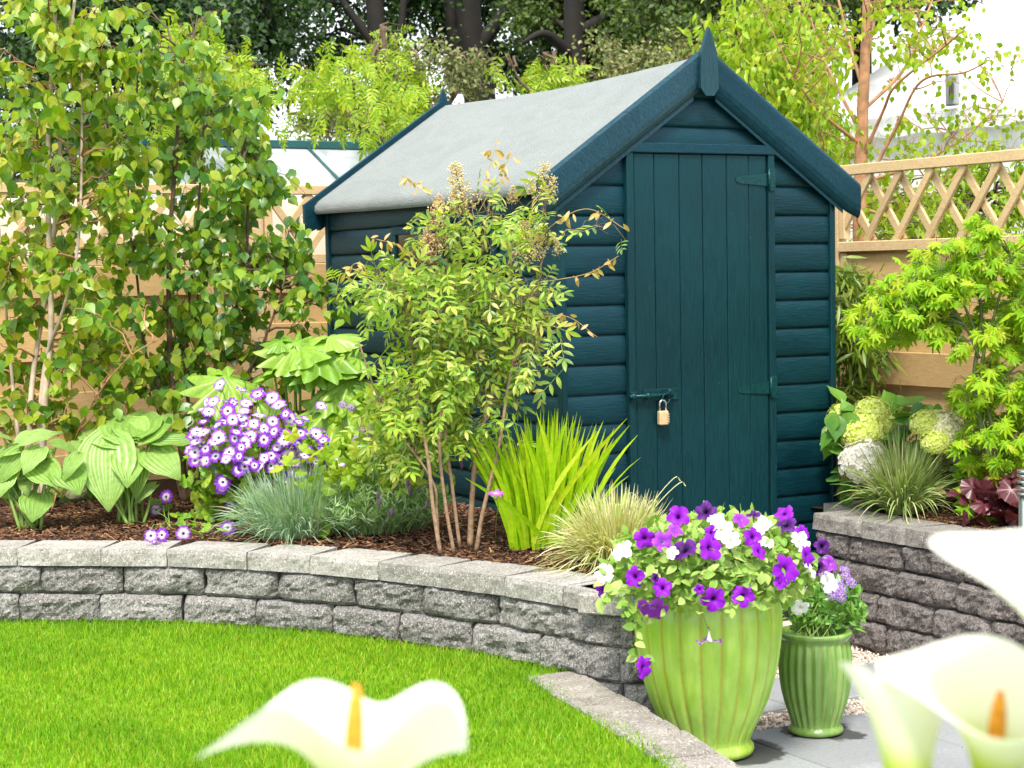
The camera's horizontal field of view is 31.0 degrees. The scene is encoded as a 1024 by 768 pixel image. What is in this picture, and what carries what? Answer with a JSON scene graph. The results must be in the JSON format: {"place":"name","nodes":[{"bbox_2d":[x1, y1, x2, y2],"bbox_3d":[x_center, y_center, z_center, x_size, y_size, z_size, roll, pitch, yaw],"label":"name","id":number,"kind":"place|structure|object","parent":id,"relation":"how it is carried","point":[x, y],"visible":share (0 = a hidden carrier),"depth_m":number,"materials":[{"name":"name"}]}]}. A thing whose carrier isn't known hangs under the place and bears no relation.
{"place":"outdoors","nodes":[
{"label":"outdoors","id":0,"kind":"place"},
{"bbox_2d":[0,198,325,392],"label":"rendered wall","id":1,"kind":"structure","parent":0,"point":[288,209],"depth_m":8.77,"materials":[{"name":"white paint"}]},
{"bbox_2d":[0,472,621,578],"bbox_3d":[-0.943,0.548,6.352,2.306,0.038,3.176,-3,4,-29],"label":"mulch","id":2,"kind":"object","parent":0,"point":[176,498],"visible":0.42,"depth_m":6.59,"materials":[{"name":"brown wood"}]},
{"bbox_2d":[0,428,86,530],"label":"hosta","id":3,"kind":"object","parent":2,"relation":"on","point":[37,464],"visible":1,"depth_m":6.81,"materials":[{"name":"green plant"}]},
{"bbox_2d":[9,467,95,506],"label":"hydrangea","id":4,"kind":"object","parent":2,"relation":"on","point":[63,495],"visible":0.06,"depth_m":7.63,"materials":[{"name":"green plant"}]},
{"bbox_2d":[0,0,178,512],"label":"birch tree","id":5,"kind":"object","parent":2,"relation":"on","point":[68,42],"visible":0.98,"depth_m":7.17,"materials":[{"name":"green plant"}]},
{"bbox_2d":[61,409,202,526],"bbox_3d":[-1.453,0.317,6.992,0.538,0.417,0.412,1,4,25],"label":"hosta","id":6,"kind":"object","parent":2,"relation":"on","point":[116,463],"visible":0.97,"depth_m":6.90,"materials":[{"name":"green plant"}]},
{"bbox_2d":[0,183,327,483],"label":"trellis fence","id":7,"kind":"object","parent":2,"relation":"on","point":[151,287],"visible":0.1,"depth_m":8.43,"materials":[{"name":"beige wood"}]},
{"bbox_2d":[144,489,238,544],"bbox_3d":[-1.183,0.480,6.904,0.369,0.090,1.168,-2,3,-11],"label":"cineraria","id":8,"kind":"object","parent":2,"relation":"on","point":[161,534],"visible":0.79,"depth_m":6.64,"materials":[{"name":"purple plant"}]},
{"bbox_2d":[99,2,357,503],"bbox_3d":[-1.176,-0.555,7.547,0.901,2.083,1.164,-3,4,-29],"label":"birch tree","id":9,"kind":"object","parent":2,"relation":"on","point":[276,260],"visible":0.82,"depth_m":7.46,"materials":[{"name":"green plant"}]},
{"bbox_2d":[178,378,344,532],"bbox_3d":[-0.934,0.245,6.883,0.625,0.538,1.013,-1,3,-4],"label":"cineraria","id":10,"kind":"object","parent":2,"relation":"on","point":[230,460],"visible":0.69,"depth_m":6.76,"materials":[{"name":"purple plant"}]},
{"bbox_2d":[179,331,390,478],"bbox_3d":[-0.861,0.150,7.208,0.831,0.710,0.389,-1,3,6],"label":"fatsia","id":11,"kind":"object","parent":2,"relation":"on","point":[297,363],"visible":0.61,"depth_m":7.12,"materials":[{"name":"green plant"}]},
{"bbox_2d":[206,458,372,549],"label":"fescue grass","id":12,"kind":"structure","parent":2,"relation":"on","point":[277,510],"depth_m":6.40,"materials":[{"name":"green plant"}]},
{"bbox_2d":[269,401,467,537],"bbox_3d":[-0.489,0.290,6.591,0.753,0.485,0.492,-3,4,-29],"label":"columbine","id":13,"kind":"object","parent":2,"relation":"on","point":[330,454],"visible":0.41,"depth_m":6.46,"materials":[{"name":"green plant"}]},
{"bbox_2d":[298,461,462,536],"bbox_3d":[-0.473,0.385,6.464,0.607,0.293,0.753,-1,3,-2],"label":"lavender","id":14,"kind":"object","parent":2,"relation":"on","point":[392,513],"visible":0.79,"depth_m":6.45,"materials":[{"name":"purple"}]},
{"bbox_2d":[324,141,628,552],"bbox_3d":[-0.116,-0.130,6.160,1.010,1.344,0.753,-1,3,-4],"label":"nandina","id":15,"kind":"object","parent":2,"relation":"on","point":[394,431],"visible":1,"depth_m":6.07,"materials":[{"name":"plant"}]},
{"bbox_2d":[488,489,503,545],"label":"pink flower","id":16,"kind":"object","parent":2,"relation":"on","point":[496,493],"visible":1,"depth_m":5.85,"materials":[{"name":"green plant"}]},
{"bbox_2d":[462,411,640,550],"bbox_3d":[0.130,0.310,6.092,0.583,0.470,0.372,-1,3,-1],"label":"iris","id":17,"kind":"object","parent":2,"relation":"on","point":[542,482],"visible":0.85,"depth_m":6.06,"materials":[{"name":"green plant"}]},
{"bbox_2d":[302,27,860,604],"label":"garden shed","id":18,"kind":"structure","parent":2,"relation":"on","point":[722,191],"depth_m":6.96,"materials":[{"name":"teal paint"}]},
{"bbox_2d":[391,221,498,330],"bbox_3d":[-0.277,-0.430,7.391,0.020,0.421,0.892,-3,4,-29],"label":"window","id":19,"kind":"structure","parent":18,"relation":"in","point":[399,234],"depth_m":7.44,"materials":[{"name":"teal paint"}]},
{"bbox_2d":[657,399,668,424],"bbox_3d":[0.556,0.104,6.806,0.040,0.094,0.024,-3,4,-29],"label":"padlock","id":20,"kind":"object","parent":18,"relation":"hanging from","point":[662,417],"visible":1,"depth_m":6.80,"materials":[{"name":"gold metal"}]},
{"bbox_2d":[629,153,776,562],"bbox_3d":[0.719,0.007,6.916,0.676,1.725,0.076,-3,4,-29],"label":"door","id":21,"kind":"structure","parent":18,"relation":"in","point":[700,220],"depth_m":6.91,"materials":[{"name":"teal paint"}]},
{"bbox_2d":[519,476,685,576],"bbox_3d":[0.321,0.428,5.688,0.572,0.269,0.585,-3,4,-29],"label":"sedge","id":22,"kind":"object","parent":2,"relation":"on","point":[595,531],"visible":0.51,"depth_m":5.69,"materials":[{"name":"yellow plant"}]},
{"bbox_2d":[0,616,689,767],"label":"lawn","id":23,"kind":"structure","parent":0,"point":[342,673],"depth_m":5.06,"materials":[{"name":"plant"}]},
{"bbox_2d":[196,680,465,767],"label":"calla lily","id":24,"kind":"object","parent":23,"relation":"on","point":[321,724],"visible":1,"depth_m":1.05,"materials":[{"name":"white plant"}]},
{"bbox_2d":[839,662,942,767],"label":"calla lily","id":25,"kind":"object","parent":23,"relation":"on","point":[906,725],"visible":0.99,"depth_m":1.12,"materials":[{"name":"white plant"}]},
{"bbox_2d":[876,635,1023,767],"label":"calla lily","id":26,"kind":"object","parent":23,"relation":"on","point":[971,687],"visible":1,"depth_m":1.16,"materials":[{"name":"white plant"}]},
{"bbox_2d":[929,529,1023,615],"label":"calla lily","id":27,"kind":"object","parent":23,"relation":"on","point":[995,560],"visible":1,"depth_m":1.11,"materials":[{"name":"white plant"}]},
{"bbox_2d":[0,0,979,196],"label":"sky","id":28,"kind":"structure","parent":0,"point":[875,55],"materials":[{"name":"white"}]},
{"bbox_2d":[733,662,971,767],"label":"patio","id":29,"kind":"structure","parent":0,"point":[854,744],"depth_m":5.24,"materials":[{"name":"grey stone"}]},
{"bbox_2d":[528,671,737,767],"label":"brick edging","id":30,"kind":"object","parent":29,"relation":"on","point":[691,749],"visible":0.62,"depth_m":4.73,"materials":[{"name":"grey stone"}]},
{"bbox_2d":[633,578,782,760],"bbox_3d":[0.551,0.798,5.181,0.428,0.474,0.428,-3,4,-29],"label":"plant pot","id":31,"kind":"object","parent":29,"relation":"on","point":[715,696],"visible":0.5,"depth_m":5.02,"materials":[{"name":"green ceramic"}]},
{"bbox_2d":[593,500,838,679],"bbox_3d":[0.520,0.533,5.043,0.703,0.446,0.552,-3,4,-29],"label":"petunia","id":32,"kind":"object","parent":31,"relation":"in","point":[751,552],"visible":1,"depth_m":4.88,"materials":[{"name":"purple plant"}]},
{"bbox_2d":[778,624,852,737],"bbox_3d":[0.886,0.867,5.392,0.214,0.300,0.214,-3,4,-29],"label":"plant pot","id":33,"kind":"object","parent":29,"relation":"on","point":[815,679],"visible":0.88,"depth_m":5.32,"materials":[{"name":"green ceramic"}]},
{"bbox_2d":[781,555,868,647],"bbox_3d":[0.915,0.630,5.432,0.284,0.240,0.300,-2,3,-10],"label":"verbena","id":34,"kind":"object","parent":33,"relation":"in","point":[843,605],"visible":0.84,"depth_m":5.38,"materials":[{"name":"green plant"}]},
{"bbox_2d":[811,481,1018,530],"bbox_3d":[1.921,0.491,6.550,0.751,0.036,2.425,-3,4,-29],"label":"mulch","id":35,"kind":"object","parent":0,"point":[947,519],"visible":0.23,"depth_m":6.74,"materials":[{"name":"brown wood"}]},
{"bbox_2d":[835,255,912,485],"bbox_3d":[1.412,-0.048,7.643,0.493,0.972,0.728,-1,3,2],"label":"bamboo","id":36,"kind":"object","parent":35,"relation":"on","point":[849,282],"visible":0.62,"depth_m":7.58,"materials":[{"name":"green plant"}]},
{"bbox_2d":[825,427,966,525],"bbox_3d":[1.429,0.309,6.744,0.581,0.337,0.589,-3,4,-29],"label":"sedge","id":37,"kind":"object","parent":35,"relation":"on","point":[896,487],"visible":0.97,"depth_m":6.72,"materials":[{"name":"green plant"}]},
{"bbox_2d":[820,385,990,510],"bbox_3d":[1.519,0.266,6.977,0.706,0.503,0.557,0,3,9],"label":"hydrangea","id":38,"kind":"object","parent":35,"relation":"on","point":[871,421],"visible":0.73,"depth_m":6.95,"materials":[{"name":"green plant"}]},
{"bbox_2d":[835,148,1023,491],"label":"trellis fence","id":39,"kind":"object","parent":35,"relation":"on","point":[930,376],"visible":0.21,"depth_m":7.59,"materials":[{"name":"beige wood"}]},
{"bbox_2d":[838,209,1023,523],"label":"maple","id":40,"kind":"object","parent":35,"relation":"on","point":[934,294],"visible":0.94,"depth_m":6.53,"materials":[{"name":"green plant"}]},
{"bbox_2d":[946,468,1023,528],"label":"heuchera","id":41,"kind":"object","parent":35,"relation":"on","point":[988,493],"visible":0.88,"depth_m":6.45,"materials":[{"name":"red plant"}]},
{"label":"ground","id":42,"kind":"structure","parent":0,"visible":0},
{"bbox_2d":[0,76,165,198],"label":"shrub","id":43,"kind":"object","parent":42,"relation":"on","point":[18,177],"visible":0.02,"depth_m":12.54,"materials":[{"name":"green plant"}]},
{"bbox_2d":[0,0,354,154],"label":"beech tree","id":44,"kind":"object","parent":42,"relation":"on","point":[265,29],"visible":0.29,"depth_m":14.79,"materials":[{"name":"green plant"}]},
{"bbox_2d":[108,8,298,183],"bbox_3d":[-1.643,-0.593,9.681,1.059,2.807,2.706,-2,3,-10],"label":"young tree","id":45,"kind":"object","parent":42,"relation":"on","point":[246,76],"visible":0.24,"depth_m":9.28,"materials":[{"name":"green plant"}]},
{"bbox_2d":[128,137,383,199],"bbox_3d":[-0.944,-0.335,10.757,2.469,2.140,2.439,-3,4,-29],"label":"greenhouse","id":46,"kind":"object","parent":42,"relation":"on","point":[328,163],"visible":0.12,"depth_m":10.38,"materials":[{"name":"teal"}]},
{"bbox_2d":[0,540,624,696],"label":"retaining wall","id":47,"kind":"structure","parent":42,"relation":"on","point":[523,612],"depth_m":6.01,"materials":[{"name":"stone"}]},
{"bbox_2d":[276,22,441,161],"bbox_3d":[-0.939,-0.849,11.404,1.059,3.090,3.466,-1,3,-3],"label":"young tree","id":48,"kind":"object","parent":42,"relation":"on","point":[402,98],"visible":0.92,"depth_m":10.83,"materials":[{"name":"green plant"}]},
{"bbox_2d":[258,0,492,138],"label":"beech tree","id":49,"kind":"object","parent":42,"relation":"on","point":[372,15],"visible":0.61,"depth_m":16.59,"materials":[{"name":"green plant"}]},
{"bbox_2d":[276,24,507,141],"bbox_3d":[-0.790,-0.884,12.052,1.528,3.081,2.786,-1,3,-2],"label":"shrub","id":50,"kind":"object","parent":42,"relation":"on","point":[458,77],"visible":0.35,"depth_m":11.78,"materials":[{"name":"green plant"}]},
{"bbox_2d":[398,0,549,102],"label":"beech tree","id":51,"kind":"object","parent":42,"relation":"on","point":[470,20],"visible":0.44,"depth_m":16.96,"materials":[{"name":"green plant"}]},
{"bbox_2d":[483,51,612,94],"bbox_3d":[0.327,-0.790,12.139,0.882,2.842,1.682,-2,3,-13],"label":"young tree","id":52,"kind":"object","parent":42,"relation":"on","point":[549,80],"visible":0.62,"depth_m":11.76,"materials":[{"name":"green plant"}]},
{"bbox_2d":[485,0,624,95],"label":"conifer tree","id":53,"kind":"object","parent":42,"relation":"on","point":[556,25],"visible":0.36,"depth_m":15.16,"materials":[{"name":"green plant"}]},
{"bbox_2d":[559,20,716,86],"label":"shrub","id":54,"kind":"object","parent":42,"relation":"on","point":[639,59],"visible":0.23,"depth_m":12.22,"materials":[{"name":"green plant"}]},
{"bbox_2d":[580,0,935,71],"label":"conifer tree","id":55,"kind":"object","parent":42,"relation":"on","point":[638,21],"visible":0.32,"depth_m":13.24,"materials":[{"name":"green plant"}]},
{"bbox_2d":[663,0,870,175],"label":"young tree","id":56,"kind":"object","parent":42,"relation":"on","point":[741,32],"visible":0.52,"depth_m":9.86,"materials":[{"name":"green plant"}]},
{"bbox_2d":[754,609,893,730],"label":"gravel","id":57,"kind":"structure","parent":42,"relation":"on","point":[861,655],"depth_m":5.79,"materials":[{"name":"beige gravel"}]},
{"bbox_2d":[578,574,656,714],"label":"retaining wall","id":58,"kind":"structure","parent":57,"relation":"on","point":[634,685],"depth_m":5.20,"materials":[{"name":"stone"}]},
{"bbox_2d":[824,500,884,511],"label":"retaining wall","id":59,"kind":"structure","parent":57,"relation":"on","point":[838,507],"depth_m":7.07,"materials":[{"name":"grey stone"}]},
{"bbox_2d":[734,0,1023,241],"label":"birch tree","id":60,"kind":"object","parent":42,"relation":"on","point":[862,144],"visible":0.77,"depth_m":8.87,"materials":[{"name":"green plant"}]},
{"bbox_2d":[785,0,987,85],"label":"conifer tree","id":61,"kind":"object","parent":42,"relation":"on","point":[942,7],"visible":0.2,"depth_m":16.20,"materials":[{"name":"green plant"}]},
{"bbox_2d":[812,509,1023,654],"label":"retaining wall","id":62,"kind":"structure","parent":42,"relation":"on","point":[918,592],"depth_m":6.41,"materials":[{"name":"grey stone"}]},
{"bbox_2d":[1017,469,1023,528],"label":"bollard light","id":63,"kind":"object","parent":62,"relation":"on","point":[1021,505],"visible":0.83,"depth_m":6.12,"materials":[{"name":"silver metal"}]},
{"bbox_2d":[826,0,1023,241],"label":"house","id":64,"kind":"structure","parent":42,"relation":"on","point":[1001,21],"depth_m":12.87,"materials":[{"name":"white paint"}]},
{"bbox_2d":[848,134,1023,241],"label":"shrub","id":65,"kind":"object","parent":42,"relation":"on","point":[963,200],"visible":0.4,"depth_m":9.20,"materials":[{"name":"green plant"}]}
]}

